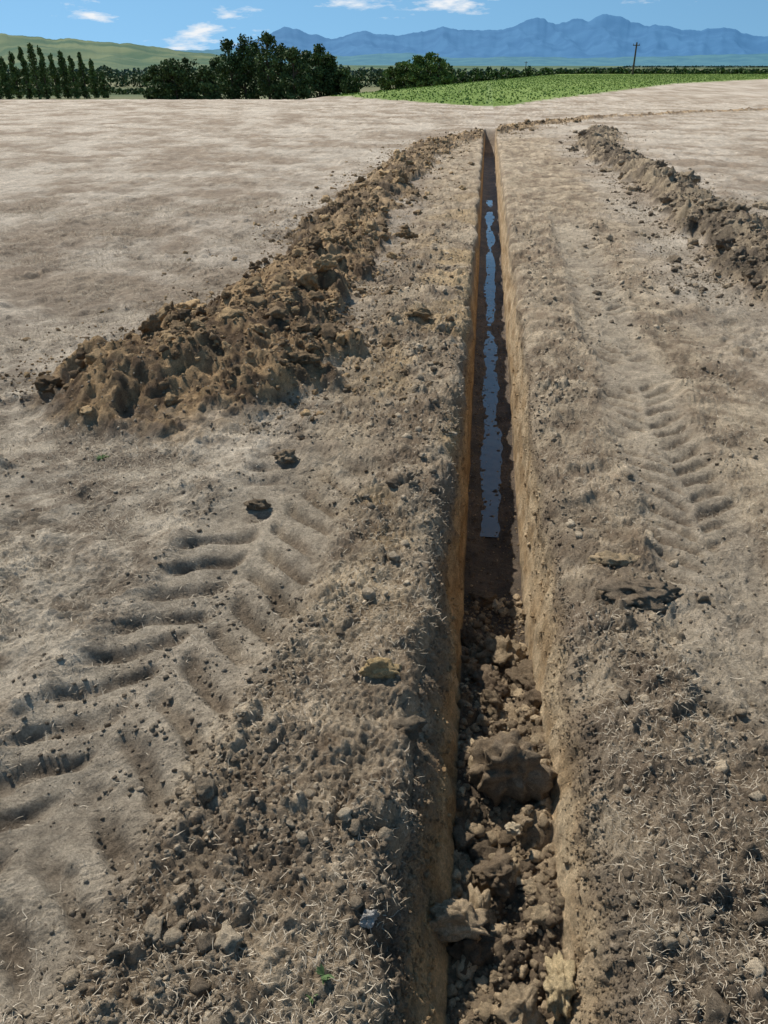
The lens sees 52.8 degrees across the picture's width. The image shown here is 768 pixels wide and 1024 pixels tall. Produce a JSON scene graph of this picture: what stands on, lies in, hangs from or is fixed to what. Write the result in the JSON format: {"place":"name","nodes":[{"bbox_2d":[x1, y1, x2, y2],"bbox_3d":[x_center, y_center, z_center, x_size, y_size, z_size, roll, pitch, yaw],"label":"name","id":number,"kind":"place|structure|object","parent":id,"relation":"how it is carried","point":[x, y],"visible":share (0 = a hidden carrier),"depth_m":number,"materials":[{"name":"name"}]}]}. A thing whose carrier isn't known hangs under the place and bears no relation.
{"place":"outdoors","nodes":[
{"label":"outdoors","id":0,"kind":"place"},
{"bbox_2d":[0,33,622,73],"bbox_3d":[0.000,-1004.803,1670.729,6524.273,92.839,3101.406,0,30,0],"label":"green hills","id":1,"kind":"structure","parent":0,"point":[122,56],"depth_m":1774.21,"materials":[{"name":"green plant"}]},
{"bbox_2d":[0,67,767,1023],"bbox_3d":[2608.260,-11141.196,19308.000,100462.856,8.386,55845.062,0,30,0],"label":"field ground","id":2,"kind":"structure","parent":0,"point":[198,155],"depth_m":3.28,"materials":[{"name":"soil"}]},
{"bbox_2d":[0,79,4,99],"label":"poplar tree","id":3,"kind":"object","parent":2,"relation":"on","point":[1,92],"visible":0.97,"depth_m":151.80,"materials":[{"name":"green plant"}]},
{"bbox_2d":[0,56,14,98],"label":"poplar tree","id":4,"kind":"object","parent":2,"relation":"on","point":[8,91],"visible":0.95,"depth_m":152.61,"materials":[{"name":"green plant"}]},
{"bbox_2d":[7,51,24,98],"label":"poplar tree","id":5,"kind":"object","parent":2,"relation":"on","point":[14,75],"visible":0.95,"depth_m":158.97,"materials":[{"name":"green plant"}]},
{"bbox_2d":[17,46,33,98],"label":"poplar tree","id":6,"kind":"object","parent":2,"relation":"on","point":[24,71],"visible":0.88,"depth_m":156.21,"materials":[{"name":"green plant"}]},
{"bbox_2d":[26,43,45,98],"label":"poplar tree","id":7,"kind":"object","parent":2,"relation":"on","point":[34,74],"visible":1,"depth_m":152.91,"materials":[{"name":"green plant"}]},
{"bbox_2d":[37,45,53,98],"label":"poplar tree","id":8,"kind":"object","parent":2,"relation":"on","point":[44,79],"visible":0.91,"depth_m":155.48,"materials":[{"name":"green plant"}]},
{"bbox_2d":[47,53,61,98],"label":"poplar tree","id":9,"kind":"object","parent":2,"relation":"on","point":[56,88],"visible":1,"depth_m":164.15,"materials":[{"name":"green plant"}]},
{"bbox_2d":[57,50,72,97],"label":"poplar tree","id":10,"kind":"object","parent":2,"relation":"on","point":[63,70],"visible":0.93,"depth_m":165.29,"materials":[{"name":"green plant"}]},
{"bbox_2d":[67,55,81,98],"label":"poplar tree","id":11,"kind":"object","parent":2,"relation":"on","point":[73,77],"visible":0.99,"depth_m":163.03,"materials":[{"name":"green plant"}]},
{"bbox_2d":[77,52,91,98],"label":"poplar tree","id":12,"kind":"object","parent":2,"relation":"on","point":[85,79],"visible":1,"depth_m":164.12,"materials":[{"name":"green plant"}]},
{"bbox_2d":[88,58,100,97],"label":"poplar tree","id":13,"kind":"object","parent":2,"relation":"on","point":[94,83],"visible":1,"depth_m":173.98,"materials":[{"name":"green plant"}]},
{"bbox_2d":[97,454,108,459],"bbox_3d":[-1.321,-0.256,3.621,0.075,0.020,0.066,0,30,0],"label":"green weed","id":14,"kind":"object","parent":2,"relation":"on","point":[102,457],"visible":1,"depth_m":3.63,"materials":[{"name":"green plant"}]},
{"bbox_2d":[98,70,110,97],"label":"poplar tree","id":15,"kind":"object","parent":2,"relation":"on","point":[104,92],"visible":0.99,"depth_m":172.12,"materials":[{"name":"green plant"}]},
{"bbox_2d":[3,85,223,94],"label":"distant hedgerow","id":16,"kind":"object","parent":2,"relation":"on","point":[120,91],"visible":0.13,"depth_m":226.53,"materials":[{"name":"green plant"}]},
{"bbox_2d":[140,74,167,98],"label":"broadleaf tree","id":17,"kind":"object","parent":2,"relation":"on","point":[145,78],"visible":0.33,"depth_m":128.44,"materials":[{"name":"green plant"}]},
{"bbox_2d":[147,64,181,99],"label":"broadleaf tree","id":18,"kind":"object","parent":2,"relation":"on","point":[155,92],"visible":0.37,"depth_m":123.79,"materials":[{"name":"green plant"}]},
{"bbox_2d":[153,58,194,99],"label":"broadleaf tree","id":19,"kind":"object","parent":2,"relation":"on","point":[175,68],"visible":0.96,"depth_m":121.12,"materials":[{"name":"green plant"}]},
{"bbox_2d":[178,57,201,98],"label":"broadleaf tree","id":20,"kind":"object","parent":2,"relation":"on","point":[196,88],"visible":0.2,"depth_m":135.68,"materials":[{"name":"green plant"}]},
{"bbox_2d":[183,65,226,99],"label":"broadleaf tree","id":21,"kind":"object","parent":2,"relation":"on","point":[207,84],"visible":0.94,"depth_m":121.79,"materials":[{"name":"green plant"}]},
{"bbox_2d":[202,57,230,94],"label":"broadleaf tree","id":22,"kind":"object","parent":2,"relation":"on","point":[213,62],"visible":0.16,"depth_m":138.08,"materials":[{"name":"green plant"}]},
{"bbox_2d":[214,37,248,98],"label":"tree","id":23,"kind":"object","parent":2,"relation":"on","point":[226,88],"visible":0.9,"depth_m":130.78,"materials":[{"name":"green plant"}]},
{"bbox_2d":[229,33,259,98],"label":"tree","id":24,"kind":"object","parent":2,"relation":"on","point":[246,61],"visible":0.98,"depth_m":130.52,"materials":[{"name":"green plant"}]},
{"bbox_2d":[1,64,502,86],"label":"distant hedgerow","id":25,"kind":"object","parent":2,"relation":"on","point":[121,81],"visible":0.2,"depth_m":364.41,"materials":[{"name":"green plant"}]},
{"bbox_2d":[243,498,270,509],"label":"soil clod","id":26,"kind":"object","parent":2,"relation":"on","point":[257,504],"visible":1,"depth_m":3.21,"materials":[{"name":"brown soil"}]},
{"bbox_2d":[246,39,267,98],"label":"broadleaf tree","id":27,"kind":"object","parent":2,"relation":"on","point":[255,45],"visible":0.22,"depth_m":134.37,"materials":[{"name":"green plant"}]},
{"bbox_2d":[252,30,286,99],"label":"broadleaf tree","id":28,"kind":"object","parent":2,"relation":"on","point":[266,38],"visible":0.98,"depth_m":125.07,"materials":[{"name":"green plant"}]},
{"bbox_2d":[263,42,300,99],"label":"broadleaf tree","id":29,"kind":"object","parent":2,"relation":"on","point":[279,53],"visible":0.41,"depth_m":127.60,"materials":[{"name":"green plant"}]},
{"bbox_2d":[272,449,297,462],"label":"soil clod","id":30,"kind":"object","parent":2,"relation":"on","point":[285,455],"visible":1,"depth_m":3.61,"materials":[{"name":"brown soil"}]},
{"bbox_2d":[279,46,316,99],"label":"broadleaf tree","id":31,"kind":"object","parent":2,"relation":"on","point":[301,88],"visible":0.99,"depth_m":122.97,"materials":[{"name":"green plant"}]},
{"bbox_2d":[290,50,316,98],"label":"broadleaf tree","id":32,"kind":"object","parent":2,"relation":"on","point":[307,53],"visible":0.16,"depth_m":129.13,"materials":[{"name":"green plant"}]},
{"bbox_2d":[305,994,317,1004],"bbox_3d":[-0.149,0.970,1.552,0.033,0.012,0.020,21,36,32],"label":"green weed","id":33,"kind":"object","parent":2,"relation":"on","point":[310,999],"visible":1,"depth_m":1.55,"materials":[{"name":"green plant"}]},
{"bbox_2d":[304,43,336,97],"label":"tree","id":34,"kind":"object","parent":2,"relation":"on","point":[320,71],"visible":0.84,"depth_m":126.47,"materials":[{"name":"green plant"}]},
{"bbox_2d":[316,963,333,983],"bbox_3d":[-0.122,0.935,1.567,0.027,0.017,0.042,-21,36,-32],"label":"green weed","id":35,"kind":"object","parent":2,"relation":"on","point":[320,971],"visible":1,"depth_m":1.57,"materials":[{"name":"green plant"}]},
{"bbox_2d":[320,53,339,93],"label":"tree","id":36,"kind":"object","parent":2,"relation":"on","point":[331,61],"visible":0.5,"depth_m":127.72,"materials":[{"name":"plant"}]},
{"bbox_2d":[328,66,349,95],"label":"broadleaf tree","id":37,"kind":"object","parent":2,"relation":"on","point":[342,73],"visible":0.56,"depth_m":127.43,"materials":[{"name":"green plant"}]},
{"bbox_2d":[338,75,363,94],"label":"broadleaf tree","id":38,"kind":"object","parent":2,"relation":"on","point":[350,85],"visible":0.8,"depth_m":123.33,"materials":[{"name":"green plant"}]},
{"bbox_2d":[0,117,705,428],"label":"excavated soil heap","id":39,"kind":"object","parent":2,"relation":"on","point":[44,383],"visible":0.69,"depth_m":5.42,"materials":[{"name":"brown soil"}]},
{"bbox_2d":[359,909,379,928],"bbox_3d":[-0.033,0.886,1.685,0.035,0.041,0.044,14,33,23],"label":"stone","id":40,"kind":"object","parent":2,"relation":"on","point":[369,917],"visible":1,"depth_m":1.68,"materials":[{"name":"stone"}]},
{"bbox_2d":[358,657,401,678],"bbox_3d":[-0.011,0.465,2.332,0.134,0.077,0.070,0,30,0],"label":"soil clod","id":41,"kind":"object","parent":2,"relation":"on","point":[378,667],"visible":1,"depth_m":2.31,"materials":[{"name":"brown soil"}]},
{"bbox_2d":[0,219,767,1023],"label":"loose soil crumbs","id":42,"kind":"object","parent":2,"relation":"on","point":[226,939],"visible":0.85,"depth_m":1.99,"materials":[{"name":"brown soil"}]},
{"bbox_2d":[0,194,767,1023],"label":"dry grass stubble","id":43,"kind":"object","parent":2,"relation":"on","point":[318,1014],"visible":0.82,"depth_m":2.56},
{"bbox_2d":[6,65,767,76],"bbox_3d":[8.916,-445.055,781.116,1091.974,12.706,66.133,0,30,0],"label":"distant hedgerow","id":44,"kind":"object","parent":2,"relation":"on","point":[124,71],"visible":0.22,"depth_m":773.84,"materials":[{"name":"green plant"}]},
{"bbox_2d":[377,66,403,90],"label":"willow tree","id":45,"kind":"object","parent":2,"relation":"on","point":[387,84],"visible":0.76,"depth_m":168.91,"materials":[{"name":"green plant"}]},
{"bbox_2d":[389,61,414,89],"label":"willow tree","id":46,"kind":"object","parent":2,"relation":"on","point":[400,71],"visible":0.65,"depth_m":167.75,"materials":[{"name":"green plant"}]},
{"bbox_2d":[401,55,429,88],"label":"tree","id":47,"kind":"object","parent":2,"relation":"on","point":[412,77],"visible":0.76,"depth_m":165.35,"materials":[{"name":"green plant"}]},
{"bbox_2d":[409,51,444,86],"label":"tree","id":48,"kind":"object","parent":2,"relation":"on","point":[421,67],"visible":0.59,"depth_m":164.52,"materials":[{"name":"green plant"}]},
{"bbox_2d":[426,57,453,85],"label":"tree","id":49,"kind":"object","parent":2,"relation":"on","point":[444,75],"visible":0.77,"depth_m":162.97,"materials":[{"name":"green plant"}]},
{"bbox_2d":[444,67,456,84],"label":"willow tree","id":50,"kind":"object","parent":2,"relation":"on","point":[454,77],"visible":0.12,"depth_m":166.72,"materials":[{"name":"green plant"}]},
{"bbox_2d":[389,81,640,1023],"bbox_3d":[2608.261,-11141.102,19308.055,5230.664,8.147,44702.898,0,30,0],"label":"trench","id":51,"kind":"object","parent":2,"relation":"on","point":[506,279],"visible":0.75,"depth_m":2.62,"materials":[{"name":"soil"}]},
{"bbox_2d":[469,673,510,698],"bbox_3d":[0.392,0.662,2.871,0.166,0.105,0.126,-11,32,-18],"label":"soil clod","id":52,"kind":"object","parent":51,"relation":"on","point":[501,689],"visible":0.46,"depth_m":2.86,"materials":[{"name":"brown soil"}]},
{"bbox_2d":[480,200,502,536],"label":"puddle water","id":53,"kind":"structure","parent":51,"relation":"on","point":[490,460],"depth_m":5.49,"materials":[{"name":"blue liquid"}]},
{"bbox_2d":[446,289,565,1023],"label":"trench rubble","id":54,"kind":"object","parent":51,"relation":"on","point":[497,871],"visible":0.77,"depth_m":2.19,"materials":[{"name":"soil"}]},
{"bbox_2d":[429,898,491,942],"bbox_3d":[0.173,1.013,1.933,0.195,0.120,0.102,0,30,0],"label":"soil clod","id":55,"kind":"object","parent":54,"relation":"on","point":[453,920],"visible":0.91,"depth_m":1.90,"materials":[{"name":"brown soil"}]},
{"bbox_2d":[504,821,522,835],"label":"soil clod","id":56,"kind":"object","parent":54,"relation":"on","point":[513,828],"visible":1,"depth_m":2.15,"materials":[{"name":"brown soil"}]},
{"bbox_2d":[543,950,576,1020],"bbox_3d":[0.405,1.100,1.796,0.072,0.122,0.155,6,31,11],"label":"soil clod","id":57,"kind":"object","parent":54,"relation":"on","point":[559,988],"visible":1,"depth_m":1.76,"materials":[{"name":"brown soil"}]},
{"bbox_2d":[468,730,557,807],"bbox_3d":[0.396,0.784,2.351,0.282,0.291,0.190,0,30,0],"label":"soil clod","id":58,"kind":"object","parent":51,"relation":"on","point":[509,765],"visible":1,"depth_m":2.29,"materials":[{"name":"brown soil"}]},
{"bbox_2d":[491,982,545,1023],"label":"soil clod","id":59,"kind":"object","parent":51,"relation":"on","point":[516,1004],"visible":1,"depth_m":1.75,"materials":[{"name":"brown soil"}]},
{"bbox_2d":[330,74,767,104],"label":"green crop rows","id":60,"kind":"object","parent":2,"relation":"on","point":[689,76],"visible":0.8,"depth_m":73.57,"materials":[{"name":"green plant"}]},
{"bbox_2d":[447,65,767,83],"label":"distant hedgerow","id":61,"kind":"object","parent":2,"relation":"on","point":[490,74],"visible":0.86,"depth_m":171.40,"materials":[{"name":"green plant"}]},
{"bbox_2d":[587,550,640,567],"bbox_3d":[0.868,0.188,2.892,0.209,0.076,0.130,0,30,0],"label":"soil clod","id":62,"kind":"object","parent":2,"relation":"on","point":[607,557],"visible":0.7,"depth_m":2.87,"materials":[{"name":"brown soil"}]},
{"bbox_2d":[632,42,639,73],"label":"utility pole","id":63,"kind":"object","parent":2,"relation":"on","point":[636,45],"visible":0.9,"depth_m":155.00,"materials":[{"name":"brown wood"}]},
{"bbox_2d":[596,566,680,613],"bbox_3d":[0.896,0.273,2.719,0.262,0.076,0.249,16,34,26],"label":"soil clod","id":64,"kind":"object","parent":2,"relation":"on","point":[645,594],"visible":0.98,"depth_m":2.68,"materials":[{"name":"soil"}]},
{"bbox_2d":[524,124,767,314],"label":"excavated soil heap","id":65,"kind":"object","parent":2,"relation":"on","point":[726,244],"visible":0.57,"depth_m":8.26,"materials":[{"name":"brown soil"}]},
{"bbox_2d":[0,0,767,50],"label":"sky","id":66,"kind":"structure","parent":0,"point":[171,24],"materials":[{"name":"blue"}]},
{"bbox_2d":[175,14,767,57],"bbox_3d":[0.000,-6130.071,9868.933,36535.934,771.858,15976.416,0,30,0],"label":"mountain range","id":67,"kind":"structure","parent":0,"point":[606,35],"depth_m":11891.80,"materials":[{"name":"blue stone"}]},
{"bbox_2d":[179,49,767,65],"bbox_3d":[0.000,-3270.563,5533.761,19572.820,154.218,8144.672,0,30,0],"label":"foothills","id":68,"kind":"structure","parent":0,"point":[693,60],"depth_m":6888.93,"materials":[{"name":"blue"}]}
]}

